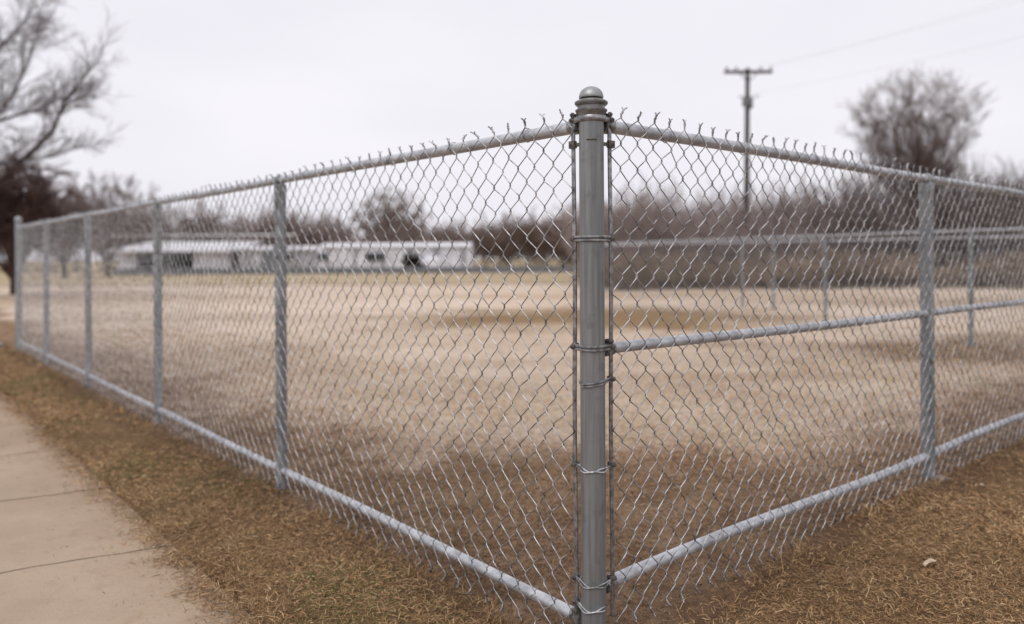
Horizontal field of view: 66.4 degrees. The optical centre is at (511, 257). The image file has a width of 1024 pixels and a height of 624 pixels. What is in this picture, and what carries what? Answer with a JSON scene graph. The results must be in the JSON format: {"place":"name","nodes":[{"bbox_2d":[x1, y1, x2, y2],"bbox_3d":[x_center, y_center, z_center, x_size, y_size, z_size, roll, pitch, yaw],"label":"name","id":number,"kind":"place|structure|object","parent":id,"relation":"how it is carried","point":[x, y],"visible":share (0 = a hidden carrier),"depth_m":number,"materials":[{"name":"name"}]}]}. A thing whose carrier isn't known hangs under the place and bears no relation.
{"place":"outdoors","nodes":[
{"label":"outdoors","id":0,"kind":"place"},
{"bbox_2d":[0,390,257,623],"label":"sidewalk","id":1,"kind":"structure","parent":0,"point":[34,589],"depth_m":4.29,"materials":[{"name":"concrete"}]},
{"bbox_2d":[237,242,473,267],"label":"long building","id":2,"kind":"structure","parent":0,"point":[453,256],"depth_m":84.00,"materials":[{"name":"metal"}]},
{"bbox_2d":[262,253,271,267],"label":"door","id":3,"kind":"structure","parent":2,"relation":"in","point":[265,256],"depth_m":83.84,"materials":[{"name":"grey"}]},
{"bbox_2d":[286,252,293,261],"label":"window","id":4,"kind":"structure","parent":2,"relation":"in","point":[287,255],"depth_m":83.80,"materials":[{"name":"grey glass"}]},
{"bbox_2d":[316,252,328,260],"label":"window","id":5,"kind":"structure","parent":2,"relation":"in","point":[325,255],"depth_m":83.80,"materials":[{"name":"grey glass"}]},
{"bbox_2d":[365,252,386,261],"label":"window","id":6,"kind":"structure","parent":2,"relation":"in","point":[370,257],"depth_m":83.80,"materials":[{"name":"grey glass"}]},
{"bbox_2d":[0,256,1023,623],"bbox_3d":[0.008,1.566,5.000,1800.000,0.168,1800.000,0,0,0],"label":"ground","id":7,"kind":"structure","parent":0,"point":[460,294],"depth_m":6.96,"materials":[{"name":"brown plant"}]},
{"bbox_2d":[0,149,79,294],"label":"bare shrub","id":8,"kind":"object","parent":7,"relation":"on","point":[25,204],"visible":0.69,"depth_m":33.67,"materials":[{"name":"brown plant"}]},
{"bbox_2d":[29,171,104,278],"bbox_3d":[-35.706,-2.500,61.734,5.972,8.813,6.519,0,0,45],"label":"bare tree","id":9,"kind":"object","parent":7,"relation":"on","point":[86,207],"visible":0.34,"depth_m":61.85,"materials":[{"name":"brown plant"}]},
{"bbox_2d":[0,0,134,194],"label":"bare tree","id":10,"kind":"object","parent":7,"relation":"on","point":[10,168],"visible":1,"depth_m":29.49,"materials":[{"name":"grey plant"}]},
{"bbox_2d":[50,168,162,275],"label":"bare tree","id":11,"kind":"object","parent":7,"relation":"on","point":[112,191],"visible":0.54,"depth_m":69.58,"materials":[{"name":"brown plant"}]},
{"bbox_2d":[110,241,264,268],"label":"open shed","id":12,"kind":"structure","parent":7,"relation":"on","point":[236,257],"depth_m":86.13,"materials":[{"name":"metal"}]},
{"bbox_2d":[105,234,294,274],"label":"chain link fence","id":13,"kind":"object","parent":7,"relation":"on","point":[199,235],"visible":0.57,"depth_m":73.95,"materials":[{"name":"grey metal"}]},
{"bbox_2d":[14,109,578,623],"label":"chain link fence","id":14,"kind":"object","parent":7,"relation":"on","point":[280,465],"visible":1,"depth_m":5.29,"materials":[{"name":"metal"}]},
{"bbox_2d":[0,183,670,271],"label":"thicket","id":15,"kind":"object","parent":7,"relation":"on","point":[519,239],"visible":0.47,"depth_m":95.49,"materials":[{"name":"brown plant"}]},
{"bbox_2d":[113,266,579,274],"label":"barrier","id":16,"kind":"object","parent":7,"relation":"on","point":[477,269],"visible":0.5,"depth_m":75.97,"materials":[{"name":"grey metal"}]},
{"bbox_2d":[348,185,436,242],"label":"bare tree","id":17,"kind":"object","parent":7,"relation":"on","point":[390,215],"visible":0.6,"depth_m":102.48,"materials":[{"name":"brown plant"}]},
{"bbox_2d":[398,252,425,266],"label":"round shrub","id":18,"kind":"object","parent":7,"relation":"on","point":[414,259],"visible":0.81,"depth_m":79.68,"materials":[{"name":"plant"}]},
{"bbox_2d":[423,254,441,266],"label":"storage tank","id":19,"kind":"object","parent":7,"relation":"on","point":[427,260],"visible":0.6,"depth_m":81.25,"materials":[{"name":"white metal"}]},
{"bbox_2d":[566,86,618,623],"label":"fence post","id":20,"kind":"object","parent":7,"relation":"on","point":[591,120],"visible":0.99,"depth_m":3.16,"materials":[{"name":"metal"}]},
{"bbox_2d":[724,66,772,281],"bbox_3d":[13.556,-4.539,44.805,2.750,12.784,0.770,0,0,0],"label":"utility pole","id":21,"kind":"object","parent":7,"relation":"on","point":[747,102],"visible":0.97,"depth_m":44.86,"materials":[{"name":"grey wood"}]},
{"bbox_2d":[751,36,1022,93],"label":"utility wire","id":22,"kind":"object","parent":21,"relation":"attached to","point":[891,66],"visible":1,"depth_m":38.45,"materials":[{"name":"grey metal"}]},
{"bbox_2d":[774,0,1004,65],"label":"utility wire","id":23,"kind":"object","parent":21,"relation":"attached to","point":[890,34],"visible":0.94,"depth_m":39.93,"materials":[{"name":"grey metal"}]},
{"bbox_2d":[769,1,1018,64],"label":"utility wire","id":24,"kind":"object","parent":21,"relation":"attached to","point":[900,33],"visible":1,"depth_m":39.37,"materials":[{"name":"grey metal"}]},
{"bbox_2d":[534,148,1023,290],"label":"thicket","id":25,"kind":"object","parent":7,"relation":"on","point":[675,226],"visible":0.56,"depth_m":39.94,"materials":[{"name":"brown plant"}]},
{"bbox_2d":[604,224,1023,351],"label":"chain link fence","id":26,"kind":"object","parent":7,"relation":"on","point":[970,296],"visible":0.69,"depth_m":15.62,"materials":[{"name":"grey metal"}]},
{"bbox_2d":[604,234,1023,322],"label":"chain link fence","id":27,"kind":"object","parent":7,"relation":"on","point":[773,267],"visible":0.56,"depth_m":21.69,"materials":[{"name":"grey metal"}]},
{"bbox_2d":[607,107,1023,623],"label":"chain link fence","id":28,"kind":"object","parent":7,"relation":"on","point":[926,313],"visible":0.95,"depth_m":4.26,"materials":[{"name":"metal"}]},
{"bbox_2d":[834,60,998,280],"bbox_3d":[23.466,-4.987,45.794,8.030,13.149,8.688,0,0,0],"label":"bare tree","id":29,"kind":"object","parent":7,"relation":"on","point":[917,155],"visible":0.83,"depth_m":45.06,"materials":[{"name":"brown plant"}]},
{"bbox_2d":[923,558,935,565],"bbox_3d":[2.028,1.476,3.794,0.100,0.020,0.032,0,0,-29],"label":"dead leaf","id":30,"kind":"object","parent":7,"relation":"on","point":[926,562],"visible":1,"depth_m":3.79,"materials":[{"name":"beige plant"}]},
{"bbox_2d":[0,0,1023,260],"label":"sky","id":31,"kind":"structure","parent":0,"point":[227,91],"materials":[{"name":"white"}]}
]}

